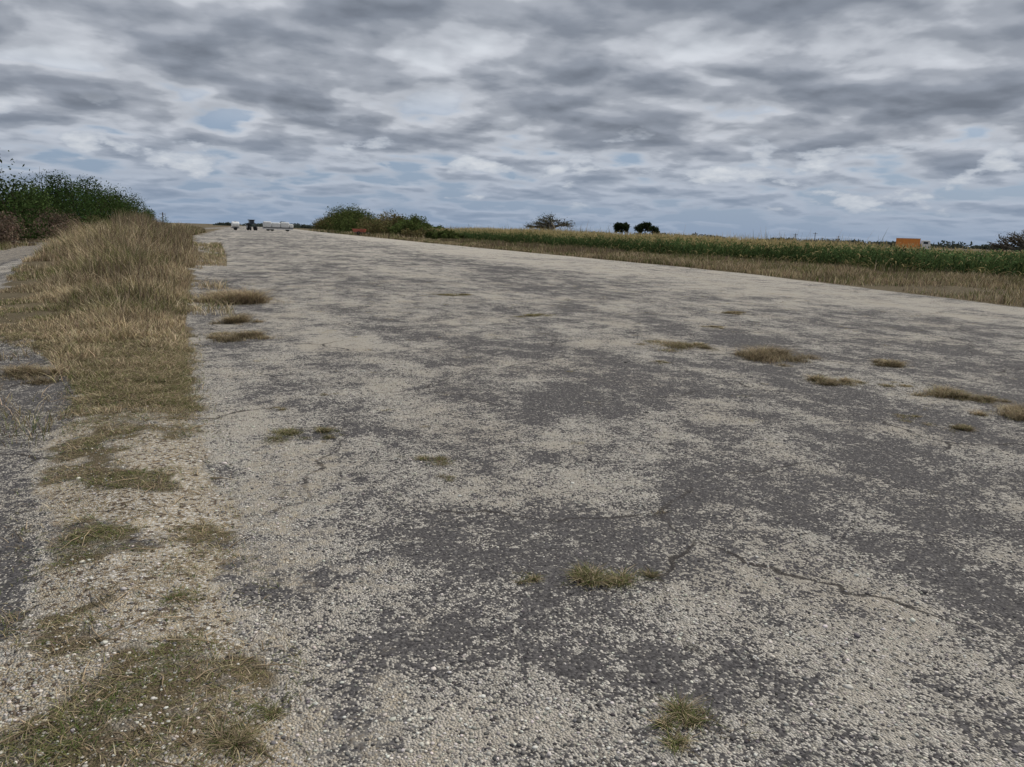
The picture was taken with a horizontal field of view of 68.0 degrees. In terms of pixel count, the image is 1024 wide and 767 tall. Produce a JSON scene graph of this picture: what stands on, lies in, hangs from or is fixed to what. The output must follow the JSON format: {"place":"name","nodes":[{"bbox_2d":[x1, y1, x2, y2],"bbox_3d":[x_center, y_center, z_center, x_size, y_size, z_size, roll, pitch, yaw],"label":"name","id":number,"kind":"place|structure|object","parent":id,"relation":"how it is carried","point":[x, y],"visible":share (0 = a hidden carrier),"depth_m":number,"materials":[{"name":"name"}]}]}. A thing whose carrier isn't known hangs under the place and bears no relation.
{"place":"outdoors","nodes":[
{"label":"outdoors","id":0,"kind":"place"},
{"bbox_2d":[0,222,1023,766],"bbox_3d":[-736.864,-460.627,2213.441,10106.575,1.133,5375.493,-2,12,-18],"label":"ground","id":1,"kind":"structure","parent":0,"point":[592,336],"depth_m":4.43,"materials":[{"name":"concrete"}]},
{"bbox_2d":[0,210,27,245],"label":"dry scrub","id":2,"kind":"object","parent":1,"relation":"on","point":[7,231],"visible":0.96,"depth_m":42.85,"materials":[{"name":"brown plant"}]},
{"bbox_2d":[0,150,58,238],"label":"bush","id":3,"kind":"object","parent":1,"relation":"on","point":[13,207],"visible":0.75,"depth_m":46.27,"materials":[{"name":"green plant"}]},
{"bbox_2d":[10,211,50,241],"bbox_3d":[-33.170,-10.527,50.263,4.512,2.358,6.872,-2,12,-18],"label":"dry scrub","id":4,"kind":"object","parent":1,"relation":"on","point":[36,231],"visible":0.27,"depth_m":51.09,"materials":[{"name":"brown plant"}]},
{"bbox_2d":[1,182,77,232],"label":"bush","id":5,"kind":"object","parent":1,"relation":"on","point":[66,211],"visible":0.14,"depth_m":62.09,"materials":[{"name":"green plant"}]},
{"bbox_2d":[20,204,80,239],"bbox_3d":[-35.613,-12.365,58.221,4.041,2.702,5.706,1,11,-3],"label":"dry scrub","id":6,"kind":"object","parent":1,"relation":"on","point":[56,218],"visible":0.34,"depth_m":58.47,"materials":[{"name":"brown plant"}]},
{"bbox_2d":[7,166,102,227],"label":"bush","id":7,"kind":"object","parent":1,"relation":"on","point":[59,192],"visible":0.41,"depth_m":71.68,"materials":[{"name":"green plant"}]},
{"bbox_2d":[44,210,96,231],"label":"dry scrub","id":8,"kind":"object","parent":1,"relation":"on","point":[73,214],"visible":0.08,"depth_m":67.17,"materials":[{"name":"brown plant"}]},
{"bbox_2d":[40,173,141,225],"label":"bush","id":9,"kind":"object","parent":1,"relation":"on","point":[99,199],"visible":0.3,"depth_m":81.60,"materials":[{"name":"green plant"}]},
{"bbox_2d":[79,215,120,229],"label":"dry scrub","id":10,"kind":"object","parent":1,"relation":"on","point":[91,219],"visible":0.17,"depth_m":77.40,"materials":[{"name":"brown plant"}]},
{"bbox_2d":[63,182,144,217],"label":"bush","id":11,"kind":"object","parent":1,"relation":"on","point":[127,204],"visible":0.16,"depth_m":93.39,"materials":[{"name":"green plant"}]},
{"bbox_2d":[89,187,153,219],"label":"bush","id":12,"kind":"object","parent":1,"relation":"on","point":[133,198],"visible":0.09,"depth_m":107.46,"materials":[{"name":"green plant"}]},
{"bbox_2d":[133,208,167,224],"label":"bush","id":13,"kind":"object","parent":1,"relation":"on","point":[149,211],"visible":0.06,"depth_m":122.53,"materials":[{"name":"green plant"}]},
{"bbox_2d":[0,367,310,766],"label":"dead stalks","id":14,"kind":"object","parent":1,"relation":"on","point":[130,677],"visible":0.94,"depth_m":3.08,"materials":[{"name":"plant"}]},
{"bbox_2d":[0,204,326,766],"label":"dry grass strip","id":15,"kind":"object","parent":1,"relation":"on","point":[112,282],"visible":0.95,"depth_m":8.37,"materials":[{"name":"brown plant"}]},
{"bbox_2d":[231,221,238,229],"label":"water tank trailer","id":16,"kind":"object","parent":1,"relation":"on","point":[234,225],"visible":0.99,"depth_m":209.73,"materials":[{"name":"white paint"}]},
{"bbox_2d":[246,220,256,229],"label":"tractor","id":17,"kind":"object","parent":1,"relation":"on","point":[250,224],"visible":1,"depth_m":214.75,"materials":[{"name":"black paint"}]},
{"bbox_2d":[263,221,293,230],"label":"covered trailer","id":18,"kind":"object","parent":1,"relation":"on","point":[272,226],"visible":1,"depth_m":220.26,"materials":[{"name":"grey metal"}]},
{"bbox_2d":[310,216,325,228],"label":"thicket","id":19,"kind":"object","parent":1,"relation":"on","point":[312,226],"visible":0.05,"depth_m":300.36,"materials":[{"name":"green plant"}]},
{"bbox_2d":[315,214,330,228],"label":"thicket","id":20,"kind":"object","parent":1,"relation":"on","point":[318,223],"visible":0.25,"depth_m":277.24,"materials":[{"name":"green plant"}]},
{"bbox_2d":[317,203,357,231],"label":"thicket","id":21,"kind":"object","parent":1,"relation":"on","point":[332,215],"visible":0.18,"depth_m":242.95,"materials":[{"name":"green plant"}]},
{"bbox_2d":[323,207,372,232],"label":"thicket","id":22,"kind":"object","parent":1,"relation":"on","point":[342,220],"visible":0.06,"depth_m":220.85,"materials":[{"name":"green plant"}]},
{"bbox_2d":[330,203,374,231],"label":"thicket","id":23,"kind":"object","parent":1,"relation":"on","point":[348,212],"visible":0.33,"depth_m":209.83,"materials":[{"name":"green plant"}]},
{"bbox_2d":[334,210,378,233],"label":"thicket","id":24,"kind":"object","parent":1,"relation":"on","point":[350,226],"visible":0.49,"depth_m":200.40,"materials":[{"name":"green plant"}]},
{"bbox_2d":[352,229,365,234],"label":"farm cart","id":25,"kind":"object","parent":1,"relation":"on","point":[360,231],"visible":0.91,"depth_m":164.00,"materials":[{"name":"red paint"}]},
{"bbox_2d":[356,219,385,232],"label":"thicket","id":26,"kind":"object","parent":1,"relation":"on","point":[367,224],"visible":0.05,"depth_m":179.66,"materials":[{"name":"green plant"}]},
{"bbox_2d":[356,209,403,234],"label":"thicket","id":27,"kind":"object","parent":1,"relation":"on","point":[376,226],"visible":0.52,"depth_m":171.07,"materials":[{"name":"green plant"}]},
{"bbox_2d":[378,216,407,234],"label":"thicket","id":28,"kind":"object","parent":1,"relation":"on","point":[385,227],"visible":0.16,"depth_m":161.16,"materials":[{"name":"green plant"}]},
{"bbox_2d":[381,213,433,232],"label":"thicket","id":29,"kind":"object","parent":1,"relation":"on","point":[414,218],"visible":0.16,"depth_m":152.59,"materials":[{"name":"green plant"}]},
{"bbox_2d":[388,219,430,234],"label":"thicket","id":30,"kind":"object","parent":1,"relation":"on","point":[409,223],"visible":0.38,"depth_m":142.40,"materials":[{"name":"green plant"}]},
{"bbox_2d":[399,228,434,237],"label":"thicket","id":31,"kind":"object","parent":1,"relation":"on","point":[420,232],"visible":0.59,"depth_m":124.13,"materials":[{"name":"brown plant"}]},
{"bbox_2d":[410,224,450,231],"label":"thicket","id":32,"kind":"object","parent":1,"relation":"on","point":[428,227],"visible":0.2,"depth_m":133.89,"materials":[{"name":"green plant"}]},
{"bbox_2d":[425,229,468,239],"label":"thicket","id":33,"kind":"object","parent":1,"relation":"on","point":[430,234],"visible":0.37,"depth_m":116.76,"materials":[{"name":"green plant"}]},
{"bbox_2d":[431,232,477,239],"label":"thicket","id":34,"kind":"object","parent":1,"relation":"on","point":[451,235],"visible":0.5,"depth_m":107.69,"materials":[{"name":"green plant"}]},
{"bbox_2d":[0,281,1023,765],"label":"grass tufts","id":35,"kind":"object","parent":1,"relation":"on","point":[590,577],"visible":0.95,"depth_m":7.41,"materials":[{"name":"green plant"}]},
{"bbox_2d":[524,211,575,230],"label":"bare tree","id":36,"kind":"object","parent":1,"relation":"on","point":[548,224],"visible":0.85,"depth_m":196.02,"materials":[{"name":"brown plant"}]},
{"bbox_2d":[213,221,1019,249],"bbox_3d":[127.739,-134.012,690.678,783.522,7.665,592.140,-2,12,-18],"label":"distant treeline","id":37,"kind":"object","parent":1,"relation":"on","point":[949,245],"visible":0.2,"depth_m":579.55,"materials":[{"name":"green plant"}]},
{"bbox_2d":[613,222,629,232],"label":"broadleaf tree","id":38,"kind":"object","parent":1,"relation":"on","point":[621,227],"visible":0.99,"depth_m":287.65,"materials":[{"name":"green plant"}]},
{"bbox_2d":[633,221,660,234],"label":"broadleaf tree","id":39,"kind":"object","parent":1,"relation":"on","point":[642,226],"visible":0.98,"depth_m":287.73,"materials":[{"name":"green plant"}]},
{"bbox_2d":[435,220,892,255],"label":"tall dry reeds","id":40,"kind":"object","parent":1,"relation":"on","point":[685,226],"depth_m":82.57,"materials":[{"name":"beige plant"}]},
{"bbox_2d":[308,229,1023,306],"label":"dry grass margin","id":41,"kind":"object","parent":1,"relation":"on","point":[848,273],"visible":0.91,"depth_m":38.34,"materials":[{"name":"brown plant"}]},
{"bbox_2d":[896,238,929,253],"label":"box truck","id":42,"kind":"object","parent":1,"relation":"on","point":[915,241],"visible":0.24,"depth_m":115.84,"materials":[{"name":"orange metal"}]},
{"bbox_2d":[983,230,1023,253],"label":"bare tree","id":43,"kind":"object","parent":1,"relation":"on","point":[1012,239],"visible":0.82,"depth_m":75.03,"materials":[{"name":"brown plant"}]},
{"bbox_2d":[0,0,1023,247],"label":"sky","id":44,"kind":"structure","parent":0,"point":[890,119],"materials":[{"name":"grey"}]},
{"bbox_2d":[427,226,1023,277],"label":"corn field","id":45,"kind":"structure","parent":0,"point":[932,259],"depth_m":51.02,"materials":[{"name":"green plant"}]}
]}

